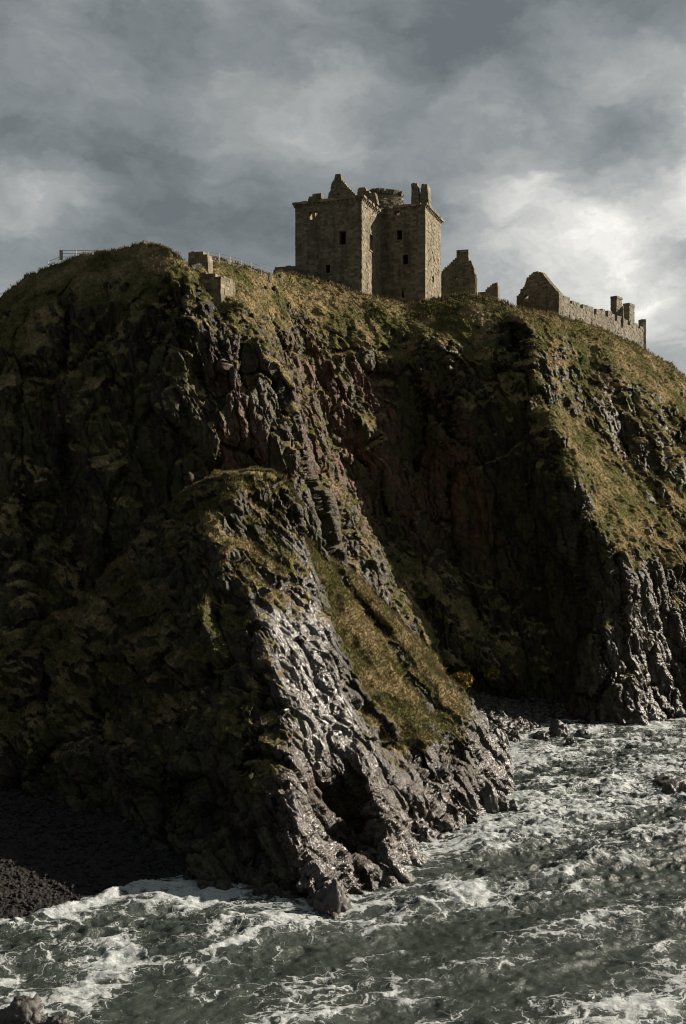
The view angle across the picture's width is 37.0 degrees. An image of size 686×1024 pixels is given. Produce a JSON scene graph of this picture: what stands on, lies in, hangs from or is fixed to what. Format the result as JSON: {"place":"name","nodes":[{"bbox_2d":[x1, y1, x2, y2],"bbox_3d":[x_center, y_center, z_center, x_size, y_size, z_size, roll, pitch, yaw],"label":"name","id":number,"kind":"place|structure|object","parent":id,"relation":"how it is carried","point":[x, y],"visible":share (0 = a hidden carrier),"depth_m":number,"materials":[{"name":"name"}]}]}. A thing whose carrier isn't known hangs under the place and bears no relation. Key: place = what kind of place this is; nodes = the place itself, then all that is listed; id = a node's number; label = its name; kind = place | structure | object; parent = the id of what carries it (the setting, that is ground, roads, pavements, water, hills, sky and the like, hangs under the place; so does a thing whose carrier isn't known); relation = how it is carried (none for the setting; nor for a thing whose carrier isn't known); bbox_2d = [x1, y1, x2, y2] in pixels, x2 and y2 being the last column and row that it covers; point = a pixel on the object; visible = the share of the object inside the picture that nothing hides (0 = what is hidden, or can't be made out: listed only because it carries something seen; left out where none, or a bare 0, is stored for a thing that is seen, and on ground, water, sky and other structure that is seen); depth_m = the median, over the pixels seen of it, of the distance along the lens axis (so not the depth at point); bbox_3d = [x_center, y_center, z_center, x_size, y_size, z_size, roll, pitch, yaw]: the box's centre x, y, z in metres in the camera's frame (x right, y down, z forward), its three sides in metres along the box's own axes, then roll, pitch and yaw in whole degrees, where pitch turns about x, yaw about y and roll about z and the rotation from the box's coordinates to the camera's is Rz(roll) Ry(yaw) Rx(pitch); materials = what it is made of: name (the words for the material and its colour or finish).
{"place":"outdoors","nodes":[
{"label":"outdoors","id":0,"kind":"place"},
{"bbox_2d":[0,786,238,918],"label":"beach","id":1,"kind":"structure","parent":0,"point":[24,870],"depth_m":63.00,"materials":[{"name":"grey gravel"}]},
{"bbox_2d":[0,467,517,918],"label":"rock spur","id":2,"kind":"structure","parent":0,"point":[340,796],"depth_m":71.19,"materials":[{"name":"grey stone"}]},
{"bbox_2d":[451,671,473,687],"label":"gorse bush","id":3,"kind":"object","parent":2,"relation":"on","point":[464,679],"visible":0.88,"depth_m":102.99,"materials":[{"name":"yellow plant"}]},
{"bbox_2d":[0,241,685,725],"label":"cliff","id":4,"kind":"structure","parent":0,"point":[542,557],"depth_m":109.91,"materials":[{"name":"stone"}]},
{"bbox_2d":[59,250,101,262],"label":"railing","id":5,"kind":"object","parent":4,"relation":"on","point":[61,253],"visible":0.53,"depth_m":101.25,"materials":[{"name":"grey metal"}]},
{"bbox_2d":[188,251,212,273],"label":"path wall","id":6,"kind":"structure","parent":4,"relation":"on","point":[204,259],"depth_m":103.77,"materials":[{"name":"beige stone"}]},
{"bbox_2d":[199,272,234,304],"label":"retaining wall","id":7,"kind":"structure","parent":4,"relation":"on","point":[219,288],"depth_m":95.28,"materials":[{"name":"beige stone"}]},
{"bbox_2d":[208,252,271,282],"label":"handrail","id":8,"kind":"object","parent":4,"relation":"on","point":[244,263],"visible":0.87,"depth_m":111.57,"materials":[{"name":"grey metal"}]},
{"bbox_2d":[211,256,270,281],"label":"parapet wall","id":9,"kind":"structure","parent":4,"relation":"on","point":[234,263],"depth_m":110.99,"materials":[{"name":"grey stone"}]},
{"bbox_2d":[273,265,299,275],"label":"ruin","id":10,"kind":"object","parent":4,"relation":"on","point":[293,269],"visible":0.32,"depth_m":127.50,"materials":[{"name":"grey stone"}]},
{"bbox_2d":[0,239,685,774],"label":"grass","id":11,"kind":"structure","parent":4,"relation":"on","point":[436,671],"depth_m":82.70,"materials":[{"name":"green plant"}]},
{"bbox_2d":[292,174,443,303],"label":"tower house","id":12,"kind":"structure","parent":4,"relation":"on","point":[381,242],"depth_m":130.76,"materials":[{"name":"stone"}]},
{"bbox_2d":[307,209,318,221],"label":"window","id":13,"kind":"structure","parent":12,"relation":"in","point":[317,210],"depth_m":128.17,"materials":[{"name":"stone"}]},
{"bbox_2d":[324,263,331,274],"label":"window","id":14,"kind":"structure","parent":12,"relation":"in","point":[325,265],"depth_m":127.50,"materials":[{"name":"stone"}]},
{"bbox_2d":[337,229,346,246],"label":"window","id":15,"kind":"structure","parent":12,"relation":"in","point":[338,245],"depth_m":126.78,"materials":[{"name":"stone"}]},
{"bbox_2d":[369,232,373,253],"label":"window","id":16,"kind":"structure","parent":12,"relation":"in","point":[372,236],"depth_m":130.14,"materials":[{"name":"stone"}]},
{"bbox_2d":[393,208,400,216],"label":"window","id":17,"kind":"structure","parent":12,"relation":"in","point":[400,208],"depth_m":132.74,"materials":[{"name":"stone"}]},
{"bbox_2d":[395,228,403,241],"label":"window","id":18,"kind":"structure","parent":12,"relation":"in","point":[396,230],"depth_m":132.80,"materials":[{"name":"stone"}]},
{"bbox_2d":[401,253,408,265],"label":"window","id":19,"kind":"structure","parent":12,"relation":"in","point":[402,264],"depth_m":132.38,"materials":[{"name":"stone"}]},
{"bbox_2d":[441,249,477,295],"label":"ruined gable","id":20,"kind":"structure","parent":4,"relation":"on","point":[458,273],"depth_m":149.94,"materials":[{"name":"beige stone"}]},
{"bbox_2d":[279,269,685,549],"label":"long grass","id":21,"kind":"structure","parent":4,"relation":"on","point":[367,313],"depth_m":126.48,"materials":[{"name":"green plant"}]},
{"bbox_2d":[478,282,499,298],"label":"wall fragment","id":22,"kind":"object","parent":4,"relation":"on","point":[493,289],"depth_m":145.82,"materials":[{"name":"beige stone"}]},
{"bbox_2d":[485,667,499,679],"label":"gorse bush","id":23,"kind":"object","parent":4,"relation":"on","point":[492,672],"visible":1,"depth_m":106.16,"materials":[{"name":"green plant"}]},
{"bbox_2d":[516,271,645,348],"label":"roofless range","id":24,"kind":"structure","parent":4,"relation":"on","point":[540,291],"depth_m":139.85,"materials":[{"name":"beige stone"}]},
{"bbox_2d":[0,718,685,1023],"bbox_3d":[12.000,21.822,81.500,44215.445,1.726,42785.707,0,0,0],"label":"sea","id":25,"kind":"structure","parent":0,"point":[559,897],"depth_m":52.64,"materials":[{"name":"liquid"}]},
{"bbox_2d":[0,993,44,1023],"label":"sea rock","id":26,"kind":"object","parent":25,"relation":"in","point":[23,1009],"visible":0.98,"depth_m":43.47,"materials":[{"name":"grey stone"}]},
{"bbox_2d":[45,1014,73,1023],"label":"sea rock","id":27,"kind":"object","parent":25,"relation":"in","point":[62,1019],"visible":1,"depth_m":43.46,"materials":[{"name":"grey stone"}]},
{"bbox_2d":[313,878,350,913],"bbox_3d":[-0.592,21.381,55.908,2.114,2.904,1.414,0,0,0],"label":"sea rock","id":28,"kind":"object","parent":25,"relation":"in","point":[333,897],"visible":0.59,"depth_m":55.54,"materials":[{"name":"grey stone"}]},
{"bbox_2d":[476,781,498,813],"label":"sea rock","id":29,"kind":"object","parent":25,"relation":"in","point":[488,796],"visible":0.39,"depth_m":74.56,"materials":[{"name":"grey stone"}]},
{"bbox_2d":[492,728,508,744],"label":"sea rock","id":30,"kind":"object","parent":25,"relation":"in","point":[500,735],"visible":0.16,"depth_m":94.64,"materials":[{"name":"grey stone"}]},
{"bbox_2d":[497,796,519,811],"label":"sea rock","id":31,"kind":"object","parent":25,"relation":"in","point":[505,804],"visible":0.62,"depth_m":74.93,"materials":[{"name":"grey stone"}]},
{"bbox_2d":[533,730,549,740],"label":"sea rock","id":32,"kind":"object","parent":25,"relation":"in","point":[542,735],"visible":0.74,"depth_m":98.43,"materials":[{"name":"grey stone"}]},
{"bbox_2d":[548,719,569,736],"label":"sea rock","id":33,"kind":"object","parent":25,"relation":"in","point":[558,728],"visible":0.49,"depth_m":99.52,"materials":[{"name":"grey stone"}]},
{"bbox_2d":[563,737,576,745],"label":"sea rock","id":34,"kind":"object","parent":25,"relation":"in","point":[570,741],"visible":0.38,"depth_m":95.41,"materials":[{"name":"grey stone"}]},
{"bbox_2d":[574,729,589,735],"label":"sea rock","id":35,"kind":"object","parent":25,"relation":"in","point":[581,732],"visible":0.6,"depth_m":99.56,"materials":[{"name":"grey stone"}]},
{"bbox_2d":[652,775,685,784],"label":"sea rock","id":36,"kind":"object","parent":25,"relation":"in","point":[660,779],"visible":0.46,"depth_m":81.57,"materials":[{"name":"grey stone"}]},
{"bbox_2d":[661,781,685,794],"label":"sea rock","id":37,"kind":"object","parent":25,"relation":"in","point":[671,787],"visible":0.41,"depth_m":78.32,"materials":[{"name":"grey stone"}]},
{"bbox_2d":[0,0,685,375],"label":"sky","id":38,"kind":"structure","parent":0,"point":[548,137],"materials":[{"name":"grey"}]},
{"bbox_2d":[490,699,586,733],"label":"cobble beach","id":39,"kind":"structure","parent":0,"point":[550,716],"depth_m":108.65,"materials":[{"name":"grey stone"}]},
{"bbox_2d":[487,714,497,719],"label":"beach boulder","id":40,"kind":"object","parent":39,"relation":"on","point":[489,716],"visible":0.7,"depth_m":101.64,"materials":[{"name":"grey stone"}]},
{"bbox_2d":[494,719,503,726],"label":"beach boulder","id":41,"kind":"object","parent":39,"relation":"on","point":[497,723],"visible":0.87,"depth_m":100.83,"materials":[{"name":"grey stone"}]},
{"bbox_2d":[493,706,504,711],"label":"beach boulder","id":42,"kind":"object","parent":39,"relation":"on","point":[498,708],"visible":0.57,"depth_m":105.22,"materials":[{"name":"grey stone"}]},
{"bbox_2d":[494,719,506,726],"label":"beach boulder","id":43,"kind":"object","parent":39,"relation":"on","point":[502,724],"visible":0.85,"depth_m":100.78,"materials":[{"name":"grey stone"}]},
{"bbox_2d":[494,711,507,717],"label":"beach boulder","id":44,"kind":"object","parent":39,"relation":"on","point":[501,713],"visible":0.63,"depth_m":103.41,"materials":[{"name":"grey stone"}]},
{"bbox_2d":[505,707,515,714],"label":"beach boulder","id":45,"kind":"object","parent":39,"relation":"on","point":[508,710],"visible":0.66,"depth_m":105.41,"materials":[{"name":"grey stone"}]},
{"bbox_2d":[508,737,518,741],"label":"beach boulder","id":46,"kind":"object","parent":39,"relation":"on","point":[512,739],"visible":0.59,"depth_m":97.12,"materials":[{"name":"grey stone"}]},
{"bbox_2d":[507,730,521,735],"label":"beach boulder","id":47,"kind":"object","parent":39,"relation":"on","point":[511,732],"visible":0.48,"depth_m":99.04,"materials":[{"name":"grey stone"}]},
{"bbox_2d":[511,732,523,740],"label":"sea rock","id":48,"kind":"object","parent":39,"relation":"on","point":[516,735],"visible":0.47,"depth_m":97.67,"materials":[{"name":"grey stone"}]},
{"bbox_2d":[473,689,573,740],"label":"cobbles","id":49,"kind":"object","parent":39,"relation":"on","point":[481,698],"visible":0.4,"depth_m":107.79,"materials":[{"name":"grey stone"}]},
{"bbox_2d":[521,709,528,714],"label":"beach boulder","id":50,"kind":"object","parent":39,"relation":"on","point":[525,711],"visible":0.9,"depth_m":106.89,"materials":[{"name":"grey stone"}]},
{"bbox_2d":[553,712,563,718],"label":"beach boulder","id":51,"kind":"object","parent":39,"relation":"on","point":[557,715],"visible":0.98,"depth_m":107.86,"materials":[{"name":"grey stone"}]}
]}

